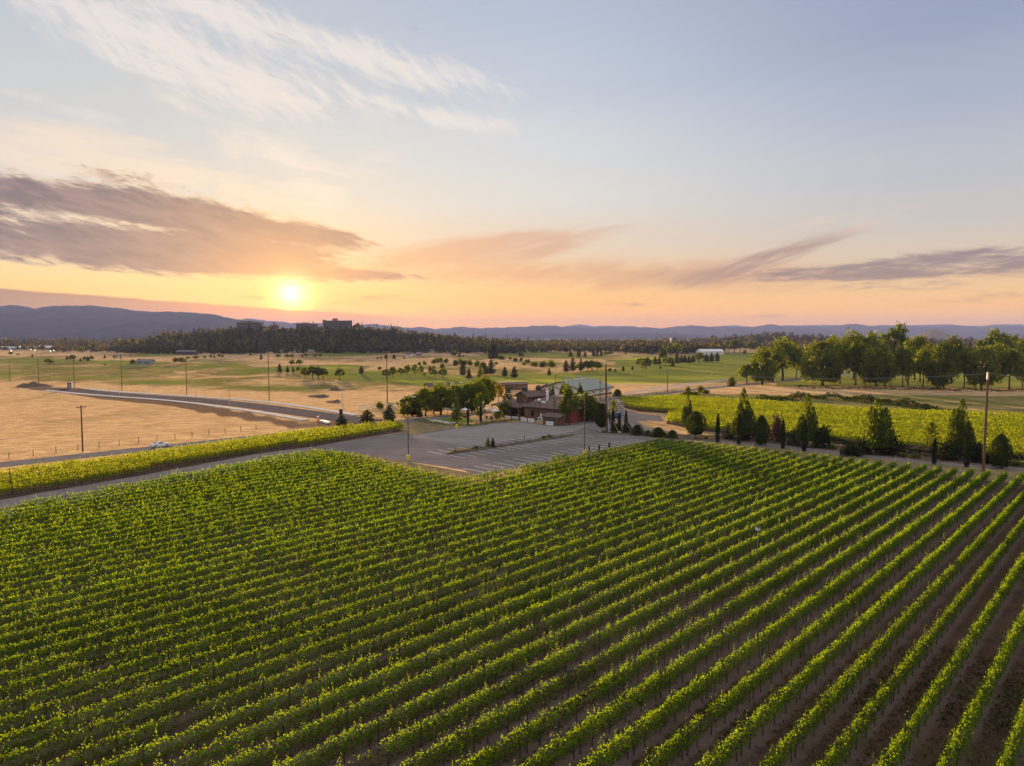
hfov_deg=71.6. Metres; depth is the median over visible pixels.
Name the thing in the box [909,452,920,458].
green shrub
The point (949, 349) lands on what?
broadleaf tree
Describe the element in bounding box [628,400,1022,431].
vine row
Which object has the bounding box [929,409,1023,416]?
vine row
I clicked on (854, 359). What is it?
broadleaf tree
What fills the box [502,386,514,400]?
spruce tree
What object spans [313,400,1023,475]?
parking lot
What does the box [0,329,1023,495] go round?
ground
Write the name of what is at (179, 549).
vine row
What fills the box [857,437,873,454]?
dark shrub
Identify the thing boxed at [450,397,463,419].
conical tree
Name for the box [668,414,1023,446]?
vine row
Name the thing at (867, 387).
lawn fence
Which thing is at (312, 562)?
vine row
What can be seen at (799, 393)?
power line
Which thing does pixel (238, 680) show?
vine row
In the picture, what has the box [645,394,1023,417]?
vine row
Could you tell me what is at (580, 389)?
poplar tree
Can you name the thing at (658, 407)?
vine row
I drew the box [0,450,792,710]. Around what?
vine row
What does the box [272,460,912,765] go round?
vine row
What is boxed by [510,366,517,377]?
pine tree
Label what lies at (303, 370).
broadleaf tree
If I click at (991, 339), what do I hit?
broadleaf tree
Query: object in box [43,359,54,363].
broadleaf tree
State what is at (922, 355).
broadleaf tree
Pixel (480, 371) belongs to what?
conical tree
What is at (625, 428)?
round shrub
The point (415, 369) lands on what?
broadleaf tree
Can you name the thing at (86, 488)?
driveway
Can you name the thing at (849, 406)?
vine row
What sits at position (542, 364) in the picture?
green shrub
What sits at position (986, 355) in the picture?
broadleaf tree
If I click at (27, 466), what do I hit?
vine row
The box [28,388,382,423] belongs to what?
roadbed
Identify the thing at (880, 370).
broadleaf tree
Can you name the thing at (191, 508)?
vine row
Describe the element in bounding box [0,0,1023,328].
sky
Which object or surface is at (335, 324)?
tower block
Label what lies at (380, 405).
green shrub
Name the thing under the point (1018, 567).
vine row
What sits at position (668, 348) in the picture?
broadleaf tree
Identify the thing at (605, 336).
mountain
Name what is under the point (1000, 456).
clipped tree
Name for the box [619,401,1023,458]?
vineyard soil
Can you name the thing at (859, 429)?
vine row
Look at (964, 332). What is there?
mountain
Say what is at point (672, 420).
vine row
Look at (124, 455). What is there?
vine row
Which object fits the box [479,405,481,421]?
cypress tree
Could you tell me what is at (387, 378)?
utility pole
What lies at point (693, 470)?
vine row
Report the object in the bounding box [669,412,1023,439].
vine row
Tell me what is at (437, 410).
broadleaf tree
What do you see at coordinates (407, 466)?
dry grass
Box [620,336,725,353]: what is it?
distant woods
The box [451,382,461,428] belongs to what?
parking light
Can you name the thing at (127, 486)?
vine row
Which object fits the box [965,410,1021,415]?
vine row
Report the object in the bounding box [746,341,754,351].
broadleaf tree
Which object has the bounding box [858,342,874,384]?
broadleaf tree
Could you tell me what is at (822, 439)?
dark shrub
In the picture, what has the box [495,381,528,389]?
long shed
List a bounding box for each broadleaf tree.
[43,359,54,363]
[177,357,186,361]
[300,367,307,377]
[306,366,321,379]
[317,368,330,379]
[334,367,345,378]
[381,369,392,378]
[389,366,397,373]
[394,394,424,415]
[397,367,404,373]
[404,364,411,373]
[410,364,419,373]
[415,386,441,415]
[418,365,424,371]
[424,382,460,414]
[427,389,445,413]
[431,369,437,376]
[437,367,447,375]
[441,383,469,411]
[457,381,478,413]
[465,376,492,404]
[480,374,498,410]
[493,411,503,419]
[494,382,504,401]
[497,401,511,414]
[559,383,580,424]
[575,363,585,369]
[578,390,596,420]
[582,360,592,371]
[585,396,599,420]
[586,360,597,367]
[595,361,603,370]
[635,358,642,364]
[640,357,651,369]
[665,356,674,365]
[666,345,674,355]
[671,342,682,352]
[694,352,704,362]
[727,340,742,352]
[735,341,747,351]
[736,363,752,383]
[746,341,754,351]
[747,344,780,384]
[749,341,757,351]
[760,345,791,381]
[768,335,805,379]
[791,346,806,377]
[798,337,844,385]
[819,335,847,368]
[829,334,849,383]
[840,340,868,385]
[842,327,874,379]
[857,344,897,386]
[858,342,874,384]
[862,330,889,351]
[872,352,901,387]
[877,321,909,356]
[891,345,916,387]
[896,346,919,384]
[902,335,932,379]
[907,335,933,381]
[911,342,935,386]
[922,343,959,387]
[931,339,962,387]
[942,334,962,383]
[953,346,980,387]
[965,344,1004,388]
[975,328,1023,371]
[985,343,1012,362]
[997,348,1023,388]
[1008,334,1020,350]
[1011,365,1023,387]
[1014,336,1023,354]
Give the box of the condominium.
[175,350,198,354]
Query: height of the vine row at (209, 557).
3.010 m
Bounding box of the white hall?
[696,349,723,354]
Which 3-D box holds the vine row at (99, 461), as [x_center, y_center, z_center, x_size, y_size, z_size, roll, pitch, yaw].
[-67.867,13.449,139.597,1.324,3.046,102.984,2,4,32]
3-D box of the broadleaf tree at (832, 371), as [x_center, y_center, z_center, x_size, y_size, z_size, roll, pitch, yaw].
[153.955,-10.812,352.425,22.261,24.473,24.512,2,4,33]
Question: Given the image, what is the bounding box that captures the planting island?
[447,434,573,453]
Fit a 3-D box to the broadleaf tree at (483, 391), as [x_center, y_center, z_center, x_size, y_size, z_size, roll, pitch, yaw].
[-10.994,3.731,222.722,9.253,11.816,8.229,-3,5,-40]
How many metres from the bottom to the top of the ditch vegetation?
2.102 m
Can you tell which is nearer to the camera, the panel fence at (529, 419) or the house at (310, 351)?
the panel fence at (529, 419)
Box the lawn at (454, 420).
[434,418,473,422]
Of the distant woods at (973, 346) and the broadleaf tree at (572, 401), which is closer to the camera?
the broadleaf tree at (572, 401)
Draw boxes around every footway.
[42,390,309,420]
[80,388,359,414]
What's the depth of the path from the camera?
201.58 m
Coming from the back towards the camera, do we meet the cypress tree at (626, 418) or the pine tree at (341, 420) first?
the pine tree at (341, 420)
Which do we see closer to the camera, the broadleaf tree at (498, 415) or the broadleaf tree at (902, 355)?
the broadleaf tree at (498, 415)
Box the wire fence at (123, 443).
[0,426,253,458]
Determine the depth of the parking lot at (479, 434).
178.39 m
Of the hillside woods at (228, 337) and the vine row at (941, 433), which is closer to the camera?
the vine row at (941, 433)
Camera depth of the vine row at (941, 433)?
176.03 m
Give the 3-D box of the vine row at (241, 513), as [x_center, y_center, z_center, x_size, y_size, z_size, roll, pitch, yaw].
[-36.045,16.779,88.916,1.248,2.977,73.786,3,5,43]
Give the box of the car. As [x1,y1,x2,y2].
[149,441,170,447]
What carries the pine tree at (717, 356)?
on the ground at (34, 422)
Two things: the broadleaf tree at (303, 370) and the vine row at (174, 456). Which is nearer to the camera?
the vine row at (174, 456)
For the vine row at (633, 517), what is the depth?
58.62 m
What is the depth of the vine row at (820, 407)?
226.93 m
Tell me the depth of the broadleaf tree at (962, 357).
333.22 m
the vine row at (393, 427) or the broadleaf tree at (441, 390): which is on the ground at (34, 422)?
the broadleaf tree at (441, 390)
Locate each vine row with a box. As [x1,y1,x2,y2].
[0,420,390,484]
[0,421,374,483]
[0,422,401,490]
[0,426,321,476]
[0,437,664,580]
[0,438,674,588]
[0,439,683,596]
[0,440,694,606]
[0,440,703,616]
[0,442,735,641]
[0,443,714,622]
[0,443,725,633]
[0,445,758,663]
[0,446,747,654]
[0,447,770,675]
[0,449,781,695]
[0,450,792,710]
[0,450,815,736]
[0,452,361,517]
[0,452,804,722]
[0,453,829,758]
[0,454,368,517]
[0,454,382,528]
[0,456,842,765]
[0,457,77,475]
[0,457,374,526]
[0,460,388,531]
[0,462,396,534]
[0,462,404,539]
[0,463,149,497]
[0,465,411,544]
[0,466,420,549]
[0,468,427,554]
[0,470,436,561]
[0,473,444,566]
[0,474,453,575]
[1,419,401,491]
[1,423,353,481]
[23,453,354,509]
[26,456,855,765]
[85,458,869,765]
[94,451,347,492]
[141,460,884,765]
[158,451,339,484]
[204,458,898,765]
[215,450,333,469]
[261,449,322,461]
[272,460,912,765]
[297,424,403,447]
[336,460,927,765]
[394,463,942,765]
[452,466,958,765]
[507,468,974,765]
[552,453,568,460]
[569,469,991,765]
[619,395,1023,421]
[620,397,1023,423]
[620,398,1018,424]
[621,396,1021,422]
[621,398,1023,424]
[622,399,1021,425]
[622,400,1023,427]
[623,399,1022,427]
[624,395,1022,420]
[624,401,1023,430]
[624,402,1022,429]
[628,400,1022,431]
[630,394,1023,419]
[633,404,1023,432]
[636,470,1007,765]
[638,404,1023,435]
[640,395,1019,419]
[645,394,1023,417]
[651,395,1023,416]
[663,395,839,407]
[666,394,801,402]
[666,415,1023,445]
[667,414,1022,443]
[668,410,1023,438]
[668,412,1023,441]
[668,413,1022,440]
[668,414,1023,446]
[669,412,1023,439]
[670,418,1022,449]
[672,409,1023,437]
[674,393,777,400]
[674,408,1023,437]
[678,409,1020,433]
[679,420,1022,450]
[695,472,1023,765]
[706,421,1023,450]
[706,423,1023,457]
[760,490,1023,765]
[812,515,1023,765]
[871,552,1023,765]
[900,408,1023,416]
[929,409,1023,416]
[935,604,1023,765]
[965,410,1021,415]
[986,447,1023,455]
[995,690,1023,765]
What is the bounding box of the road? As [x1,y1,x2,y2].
[0,373,852,466]
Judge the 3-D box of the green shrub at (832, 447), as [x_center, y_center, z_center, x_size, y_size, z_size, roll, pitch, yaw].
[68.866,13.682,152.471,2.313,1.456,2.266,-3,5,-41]
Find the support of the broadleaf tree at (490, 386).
on the ground at (34, 422)
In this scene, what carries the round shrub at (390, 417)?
on the ground at (34, 422)
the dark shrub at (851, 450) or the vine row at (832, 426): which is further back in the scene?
the vine row at (832, 426)
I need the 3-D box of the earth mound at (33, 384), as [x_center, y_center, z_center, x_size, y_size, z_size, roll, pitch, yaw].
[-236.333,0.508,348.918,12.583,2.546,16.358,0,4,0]
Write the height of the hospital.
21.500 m
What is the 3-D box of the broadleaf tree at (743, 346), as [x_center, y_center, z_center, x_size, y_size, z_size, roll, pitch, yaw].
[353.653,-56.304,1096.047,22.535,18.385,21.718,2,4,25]
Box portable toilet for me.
[67,382,71,388]
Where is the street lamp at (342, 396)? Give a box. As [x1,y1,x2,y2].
[335,380,342,413]
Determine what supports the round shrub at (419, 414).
on the ground at (34, 422)
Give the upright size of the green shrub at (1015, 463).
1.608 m
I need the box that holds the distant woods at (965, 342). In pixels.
[659,332,1020,349]
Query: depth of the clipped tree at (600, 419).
178.91 m
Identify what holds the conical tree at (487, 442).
on the planting island
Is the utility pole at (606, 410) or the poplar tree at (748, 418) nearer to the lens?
the poplar tree at (748, 418)
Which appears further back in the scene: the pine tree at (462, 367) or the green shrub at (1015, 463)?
the pine tree at (462, 367)
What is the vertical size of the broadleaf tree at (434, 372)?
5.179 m
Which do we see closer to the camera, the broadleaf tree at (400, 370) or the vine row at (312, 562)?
the vine row at (312, 562)
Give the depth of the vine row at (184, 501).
95.94 m
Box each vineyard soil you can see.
[0,428,402,499]
[0,446,1023,765]
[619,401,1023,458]
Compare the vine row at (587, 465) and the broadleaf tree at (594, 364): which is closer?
the vine row at (587, 465)
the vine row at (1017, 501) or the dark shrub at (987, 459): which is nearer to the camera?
the vine row at (1017, 501)
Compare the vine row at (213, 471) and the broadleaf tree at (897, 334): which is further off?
the broadleaf tree at (897, 334)
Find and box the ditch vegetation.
[797,384,1023,391]
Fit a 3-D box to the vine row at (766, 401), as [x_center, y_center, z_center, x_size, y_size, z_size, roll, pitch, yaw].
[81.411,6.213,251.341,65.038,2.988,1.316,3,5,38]
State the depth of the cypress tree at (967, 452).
130.21 m
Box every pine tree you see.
[276,363,282,372]
[335,415,348,425]
[359,410,374,421]
[383,405,396,418]
[407,401,422,415]
[459,361,465,374]
[465,368,471,378]
[482,363,487,374]
[485,358,496,373]
[502,367,507,375]
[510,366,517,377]
[563,360,569,371]
[569,357,576,370]
[674,354,679,362]
[708,352,714,361]
[715,352,719,360]
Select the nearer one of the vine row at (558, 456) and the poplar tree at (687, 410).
the vine row at (558, 456)
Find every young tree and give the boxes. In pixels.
[473,393,484,417]
[608,400,619,413]
[921,421,941,449]
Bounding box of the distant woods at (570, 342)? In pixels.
[455,335,688,351]
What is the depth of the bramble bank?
262.50 m
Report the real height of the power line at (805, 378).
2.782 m
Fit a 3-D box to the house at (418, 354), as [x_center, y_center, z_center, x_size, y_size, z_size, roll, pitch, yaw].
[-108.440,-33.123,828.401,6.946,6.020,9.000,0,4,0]
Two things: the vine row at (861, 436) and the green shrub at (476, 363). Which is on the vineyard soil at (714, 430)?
the vine row at (861, 436)
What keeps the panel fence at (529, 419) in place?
on the ground at (34, 422)
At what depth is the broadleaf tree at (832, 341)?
397.40 m
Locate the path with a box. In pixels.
[411,417,453,423]
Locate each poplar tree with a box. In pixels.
[548,383,554,394]
[559,380,565,394]
[577,382,583,394]
[658,343,666,357]
[681,391,692,426]
[729,388,756,439]
[794,394,818,444]
[861,397,894,453]
[945,398,976,458]
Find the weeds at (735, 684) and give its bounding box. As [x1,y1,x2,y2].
[0,559,1023,765]
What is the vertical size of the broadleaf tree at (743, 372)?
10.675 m
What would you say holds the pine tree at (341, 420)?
on the ground at (34, 422)
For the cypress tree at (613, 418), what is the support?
on the planting border
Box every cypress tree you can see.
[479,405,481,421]
[610,409,614,430]
[617,413,621,430]
[624,410,627,422]
[715,413,720,441]
[736,413,741,444]
[780,419,785,448]
[801,418,807,451]
[931,438,937,464]
[963,432,970,467]
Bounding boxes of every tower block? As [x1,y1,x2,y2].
[236,321,263,333]
[296,323,317,330]
[322,318,351,334]
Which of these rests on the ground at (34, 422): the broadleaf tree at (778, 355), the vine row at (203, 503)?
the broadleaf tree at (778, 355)
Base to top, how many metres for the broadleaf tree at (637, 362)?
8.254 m
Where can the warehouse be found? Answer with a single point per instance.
(11, 348)
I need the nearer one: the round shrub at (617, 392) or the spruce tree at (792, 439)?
the spruce tree at (792, 439)
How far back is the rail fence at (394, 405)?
238.12 m
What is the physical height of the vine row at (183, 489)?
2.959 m
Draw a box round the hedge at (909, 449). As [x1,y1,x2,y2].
[772,432,1023,460]
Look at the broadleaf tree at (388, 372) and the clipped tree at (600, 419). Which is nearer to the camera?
the clipped tree at (600, 419)
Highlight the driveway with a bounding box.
[0,447,312,516]
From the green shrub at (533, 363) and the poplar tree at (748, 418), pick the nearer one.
the poplar tree at (748, 418)
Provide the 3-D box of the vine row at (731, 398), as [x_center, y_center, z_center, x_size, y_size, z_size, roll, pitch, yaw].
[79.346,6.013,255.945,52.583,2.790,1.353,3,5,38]
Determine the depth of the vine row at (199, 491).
102.45 m
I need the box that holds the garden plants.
[413,418,524,426]
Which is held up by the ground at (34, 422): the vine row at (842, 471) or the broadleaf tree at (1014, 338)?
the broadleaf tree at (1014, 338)
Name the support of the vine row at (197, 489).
on the vineyard soil at (992, 638)
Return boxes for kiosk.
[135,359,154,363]
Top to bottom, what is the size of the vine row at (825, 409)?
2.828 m
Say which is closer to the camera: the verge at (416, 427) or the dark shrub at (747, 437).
the dark shrub at (747, 437)
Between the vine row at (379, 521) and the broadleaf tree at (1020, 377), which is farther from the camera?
the broadleaf tree at (1020, 377)
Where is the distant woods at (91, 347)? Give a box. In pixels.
[0,339,163,352]
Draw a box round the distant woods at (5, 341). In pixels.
[0,333,175,346]
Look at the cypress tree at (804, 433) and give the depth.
148.37 m
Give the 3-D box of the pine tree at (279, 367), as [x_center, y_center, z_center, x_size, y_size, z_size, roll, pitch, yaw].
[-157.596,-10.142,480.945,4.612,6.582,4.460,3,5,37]
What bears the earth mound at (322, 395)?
on the ground at (34, 422)
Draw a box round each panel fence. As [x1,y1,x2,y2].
[527,417,534,422]
[545,420,553,425]
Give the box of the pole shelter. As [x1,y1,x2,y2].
[423,382,451,389]
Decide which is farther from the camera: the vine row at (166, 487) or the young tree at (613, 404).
the young tree at (613, 404)
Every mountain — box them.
[0,305,267,340]
[242,318,1023,338]
[471,333,723,338]
[564,324,1023,328]
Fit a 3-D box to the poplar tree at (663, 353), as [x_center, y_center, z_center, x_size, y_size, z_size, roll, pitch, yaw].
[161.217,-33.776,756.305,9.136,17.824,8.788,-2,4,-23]
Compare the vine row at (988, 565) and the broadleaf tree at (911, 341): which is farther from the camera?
the broadleaf tree at (911, 341)
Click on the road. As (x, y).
(60, 458)
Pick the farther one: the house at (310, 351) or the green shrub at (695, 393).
the house at (310, 351)
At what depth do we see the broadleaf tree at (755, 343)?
1153.94 m
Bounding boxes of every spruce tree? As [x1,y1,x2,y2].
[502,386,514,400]
[719,423,735,438]
[786,428,800,445]
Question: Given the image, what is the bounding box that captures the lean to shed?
[541,412,566,425]
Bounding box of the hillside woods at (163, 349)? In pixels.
[131,344,267,353]
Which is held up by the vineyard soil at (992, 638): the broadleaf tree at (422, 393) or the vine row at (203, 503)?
the vine row at (203, 503)
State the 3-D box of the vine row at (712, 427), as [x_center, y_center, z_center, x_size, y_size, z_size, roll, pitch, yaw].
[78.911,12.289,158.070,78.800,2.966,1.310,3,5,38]
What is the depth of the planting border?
155.61 m
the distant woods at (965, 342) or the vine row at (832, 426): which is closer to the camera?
the vine row at (832, 426)
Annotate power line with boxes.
[388,361,602,378]
[610,374,985,393]
[611,361,977,378]
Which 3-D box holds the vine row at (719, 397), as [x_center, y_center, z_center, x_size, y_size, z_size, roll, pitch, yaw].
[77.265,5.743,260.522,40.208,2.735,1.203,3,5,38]
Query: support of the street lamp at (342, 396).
on the roadbed
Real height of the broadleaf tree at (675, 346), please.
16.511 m
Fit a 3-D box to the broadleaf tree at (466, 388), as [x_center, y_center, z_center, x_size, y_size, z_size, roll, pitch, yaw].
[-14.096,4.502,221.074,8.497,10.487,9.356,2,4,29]
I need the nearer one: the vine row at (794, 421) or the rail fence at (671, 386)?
the vine row at (794, 421)
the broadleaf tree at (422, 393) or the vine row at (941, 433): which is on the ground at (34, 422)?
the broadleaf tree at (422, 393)
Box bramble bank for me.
[750,391,950,410]
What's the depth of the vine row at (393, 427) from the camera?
165.29 m
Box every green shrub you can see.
[375,402,383,408]
[453,359,458,365]
[466,359,472,365]
[473,360,480,366]
[529,360,538,366]
[538,360,545,366]
[546,360,556,366]
[690,391,702,395]
[700,390,709,393]
[727,376,736,385]
[828,443,838,448]
[896,452,907,456]
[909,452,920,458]
[1009,459,1023,466]
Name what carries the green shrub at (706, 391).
on the ground at (34, 422)
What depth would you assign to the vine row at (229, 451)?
134.78 m
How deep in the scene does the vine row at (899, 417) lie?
208.86 m
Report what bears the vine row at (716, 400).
on the vineyard soil at (714, 430)
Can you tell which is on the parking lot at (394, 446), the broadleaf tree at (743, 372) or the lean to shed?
the lean to shed
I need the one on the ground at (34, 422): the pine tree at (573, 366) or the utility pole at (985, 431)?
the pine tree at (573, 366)
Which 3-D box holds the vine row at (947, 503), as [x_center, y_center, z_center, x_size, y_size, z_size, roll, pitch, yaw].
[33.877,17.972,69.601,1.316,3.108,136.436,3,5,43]
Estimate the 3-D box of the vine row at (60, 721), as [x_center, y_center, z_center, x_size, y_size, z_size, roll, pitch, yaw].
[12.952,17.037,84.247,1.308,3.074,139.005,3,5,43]
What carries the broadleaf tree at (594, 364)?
on the ground at (34, 422)
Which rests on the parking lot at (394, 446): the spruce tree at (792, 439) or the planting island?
the planting island
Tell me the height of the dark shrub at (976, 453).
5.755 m
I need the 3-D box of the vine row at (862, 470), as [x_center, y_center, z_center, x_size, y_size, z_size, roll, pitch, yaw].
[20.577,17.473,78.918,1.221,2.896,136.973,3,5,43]
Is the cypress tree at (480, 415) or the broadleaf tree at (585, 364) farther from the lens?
the broadleaf tree at (585, 364)
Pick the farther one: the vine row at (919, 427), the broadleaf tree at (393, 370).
the broadleaf tree at (393, 370)
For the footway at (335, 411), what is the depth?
266.91 m
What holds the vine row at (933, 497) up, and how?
on the vineyard soil at (992, 638)
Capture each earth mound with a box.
[16,381,54,386]
[314,394,328,396]
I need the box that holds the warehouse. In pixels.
[6,347,28,349]
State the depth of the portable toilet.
328.94 m
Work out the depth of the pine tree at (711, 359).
672.99 m
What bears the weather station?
on the vineyard soil at (992, 638)
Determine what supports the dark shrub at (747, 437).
on the planting border
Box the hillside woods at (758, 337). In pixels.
[626,330,877,342]
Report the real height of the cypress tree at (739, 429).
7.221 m
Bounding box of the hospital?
[670,338,704,343]
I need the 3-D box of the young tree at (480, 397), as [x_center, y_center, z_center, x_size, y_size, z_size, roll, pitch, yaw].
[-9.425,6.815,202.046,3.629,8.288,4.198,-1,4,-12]
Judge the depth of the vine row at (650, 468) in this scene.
75.84 m
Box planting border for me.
[601,429,1023,467]
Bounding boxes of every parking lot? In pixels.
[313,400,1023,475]
[415,423,590,445]
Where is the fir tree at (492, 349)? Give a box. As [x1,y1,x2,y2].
[486,340,498,358]
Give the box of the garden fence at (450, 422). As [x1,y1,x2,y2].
[403,417,518,425]
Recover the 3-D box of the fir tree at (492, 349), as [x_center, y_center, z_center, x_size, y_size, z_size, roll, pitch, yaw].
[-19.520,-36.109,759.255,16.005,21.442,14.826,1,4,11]
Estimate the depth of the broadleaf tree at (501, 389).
258.11 m
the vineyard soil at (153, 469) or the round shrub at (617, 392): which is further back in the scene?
the round shrub at (617, 392)
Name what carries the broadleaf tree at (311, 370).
on the ground at (34, 422)
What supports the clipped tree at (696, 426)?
on the planting border
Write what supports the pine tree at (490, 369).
on the ground at (34, 422)
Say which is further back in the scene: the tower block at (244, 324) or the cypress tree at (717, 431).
the tower block at (244, 324)
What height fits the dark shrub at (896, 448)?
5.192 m
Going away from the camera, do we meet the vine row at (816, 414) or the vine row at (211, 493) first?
the vine row at (211, 493)
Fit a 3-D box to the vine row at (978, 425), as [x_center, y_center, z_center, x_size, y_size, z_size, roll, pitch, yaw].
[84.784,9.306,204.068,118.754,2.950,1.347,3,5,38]
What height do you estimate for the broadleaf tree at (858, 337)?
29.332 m
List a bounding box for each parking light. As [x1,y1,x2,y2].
[400,396,415,460]
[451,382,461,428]
[578,394,591,453]
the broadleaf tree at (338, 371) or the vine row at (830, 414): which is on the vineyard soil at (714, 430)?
the vine row at (830, 414)
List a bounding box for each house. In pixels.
[307,349,314,353]
[404,352,412,356]
[416,352,421,356]
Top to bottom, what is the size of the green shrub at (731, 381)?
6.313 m
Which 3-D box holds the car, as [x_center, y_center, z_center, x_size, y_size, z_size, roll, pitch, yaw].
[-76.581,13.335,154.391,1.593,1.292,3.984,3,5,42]
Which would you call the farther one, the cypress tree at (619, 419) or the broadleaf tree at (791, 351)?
the broadleaf tree at (791, 351)
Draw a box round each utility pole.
[76,405,85,451]
[268,355,269,400]
[385,354,387,402]
[605,359,607,431]
[982,372,988,471]
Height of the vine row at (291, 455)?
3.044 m
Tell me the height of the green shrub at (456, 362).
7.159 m
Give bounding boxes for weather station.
[755,526,761,556]
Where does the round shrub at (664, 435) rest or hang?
on the planting border
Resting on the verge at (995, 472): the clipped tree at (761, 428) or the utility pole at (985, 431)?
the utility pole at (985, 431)
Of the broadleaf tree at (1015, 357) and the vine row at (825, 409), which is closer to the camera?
the vine row at (825, 409)
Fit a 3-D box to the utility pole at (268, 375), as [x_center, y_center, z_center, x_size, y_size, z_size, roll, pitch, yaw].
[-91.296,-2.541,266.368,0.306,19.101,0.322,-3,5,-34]
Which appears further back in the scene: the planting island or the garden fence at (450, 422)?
the garden fence at (450, 422)
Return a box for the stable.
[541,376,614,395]
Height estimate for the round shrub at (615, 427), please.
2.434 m
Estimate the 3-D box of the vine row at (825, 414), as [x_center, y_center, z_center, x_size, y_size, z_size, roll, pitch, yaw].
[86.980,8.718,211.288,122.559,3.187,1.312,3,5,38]
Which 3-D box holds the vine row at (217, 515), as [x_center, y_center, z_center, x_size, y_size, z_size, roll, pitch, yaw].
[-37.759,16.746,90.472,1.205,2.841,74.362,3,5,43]
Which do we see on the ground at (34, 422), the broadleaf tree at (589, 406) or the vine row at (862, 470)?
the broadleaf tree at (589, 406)
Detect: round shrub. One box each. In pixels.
[385,415,394,421]
[416,411,423,416]
[501,407,522,416]
[610,423,620,432]
[613,389,622,396]
[621,423,632,432]
[630,425,643,435]
[649,427,664,437]
[659,432,667,437]
[667,430,678,438]
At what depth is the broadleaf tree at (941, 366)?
322.62 m
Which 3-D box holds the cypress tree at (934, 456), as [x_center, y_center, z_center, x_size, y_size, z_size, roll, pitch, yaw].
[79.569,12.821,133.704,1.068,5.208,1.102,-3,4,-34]
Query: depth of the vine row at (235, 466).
124.72 m
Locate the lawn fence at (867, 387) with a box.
[784,385,1023,390]
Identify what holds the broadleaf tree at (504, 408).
on the ground at (34, 422)
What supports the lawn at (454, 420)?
on the ground at (34, 422)
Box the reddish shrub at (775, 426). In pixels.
[768,411,782,442]
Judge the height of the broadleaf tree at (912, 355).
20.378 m
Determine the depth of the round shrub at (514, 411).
213.81 m
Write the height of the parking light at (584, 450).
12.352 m
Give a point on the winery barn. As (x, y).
(536, 403)
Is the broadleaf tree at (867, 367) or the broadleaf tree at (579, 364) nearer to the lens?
the broadleaf tree at (867, 367)
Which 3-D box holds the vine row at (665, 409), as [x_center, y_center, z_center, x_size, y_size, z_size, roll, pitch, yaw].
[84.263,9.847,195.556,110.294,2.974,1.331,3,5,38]
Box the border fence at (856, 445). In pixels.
[688,433,1023,462]
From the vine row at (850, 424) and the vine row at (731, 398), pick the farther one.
the vine row at (731, 398)
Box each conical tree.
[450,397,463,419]
[477,365,483,377]
[485,436,489,446]
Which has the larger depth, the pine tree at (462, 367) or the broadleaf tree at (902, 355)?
the pine tree at (462, 367)
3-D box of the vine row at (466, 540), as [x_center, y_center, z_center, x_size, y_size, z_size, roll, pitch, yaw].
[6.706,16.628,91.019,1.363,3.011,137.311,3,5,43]
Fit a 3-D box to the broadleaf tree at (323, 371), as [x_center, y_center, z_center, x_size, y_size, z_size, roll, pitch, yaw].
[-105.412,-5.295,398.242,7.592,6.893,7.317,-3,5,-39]
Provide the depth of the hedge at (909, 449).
147.57 m
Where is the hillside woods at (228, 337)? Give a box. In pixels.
[112,321,523,353]
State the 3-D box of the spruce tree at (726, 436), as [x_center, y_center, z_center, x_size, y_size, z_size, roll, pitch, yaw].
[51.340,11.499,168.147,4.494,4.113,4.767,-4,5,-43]
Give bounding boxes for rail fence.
[359,401,407,409]
[596,390,675,400]
[625,378,727,395]
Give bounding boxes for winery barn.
[490,385,598,423]
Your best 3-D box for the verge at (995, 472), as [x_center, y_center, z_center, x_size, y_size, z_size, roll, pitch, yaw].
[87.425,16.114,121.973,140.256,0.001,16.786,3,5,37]
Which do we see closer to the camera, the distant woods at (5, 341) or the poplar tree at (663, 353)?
the poplar tree at (663, 353)
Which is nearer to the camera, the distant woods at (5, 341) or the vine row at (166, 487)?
the vine row at (166, 487)
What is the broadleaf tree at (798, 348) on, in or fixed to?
on the ground at (34, 422)
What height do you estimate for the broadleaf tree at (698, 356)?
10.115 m
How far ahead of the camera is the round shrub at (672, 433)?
167.56 m
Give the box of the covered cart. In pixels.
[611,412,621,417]
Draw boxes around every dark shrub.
[743,434,753,439]
[811,423,831,447]
[839,443,865,456]
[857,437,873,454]
[876,435,907,455]
[937,437,960,460]
[969,440,989,462]
[980,453,992,463]
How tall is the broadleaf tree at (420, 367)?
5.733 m
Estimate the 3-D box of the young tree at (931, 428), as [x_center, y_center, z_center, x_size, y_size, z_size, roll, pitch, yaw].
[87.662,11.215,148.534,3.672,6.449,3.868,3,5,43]
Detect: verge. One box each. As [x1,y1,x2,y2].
[312,451,473,487]
[398,421,454,435]
[656,440,1023,484]
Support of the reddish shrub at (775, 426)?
on the planting border
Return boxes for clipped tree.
[592,403,610,427]
[683,411,707,438]
[752,415,769,444]
[987,433,1013,467]
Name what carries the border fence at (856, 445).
on the planting border
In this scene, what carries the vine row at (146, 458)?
on the vineyard soil at (153, 469)
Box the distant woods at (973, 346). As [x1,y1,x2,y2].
[756,337,985,355]
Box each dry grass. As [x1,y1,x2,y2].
[314,453,465,480]
[448,434,572,452]

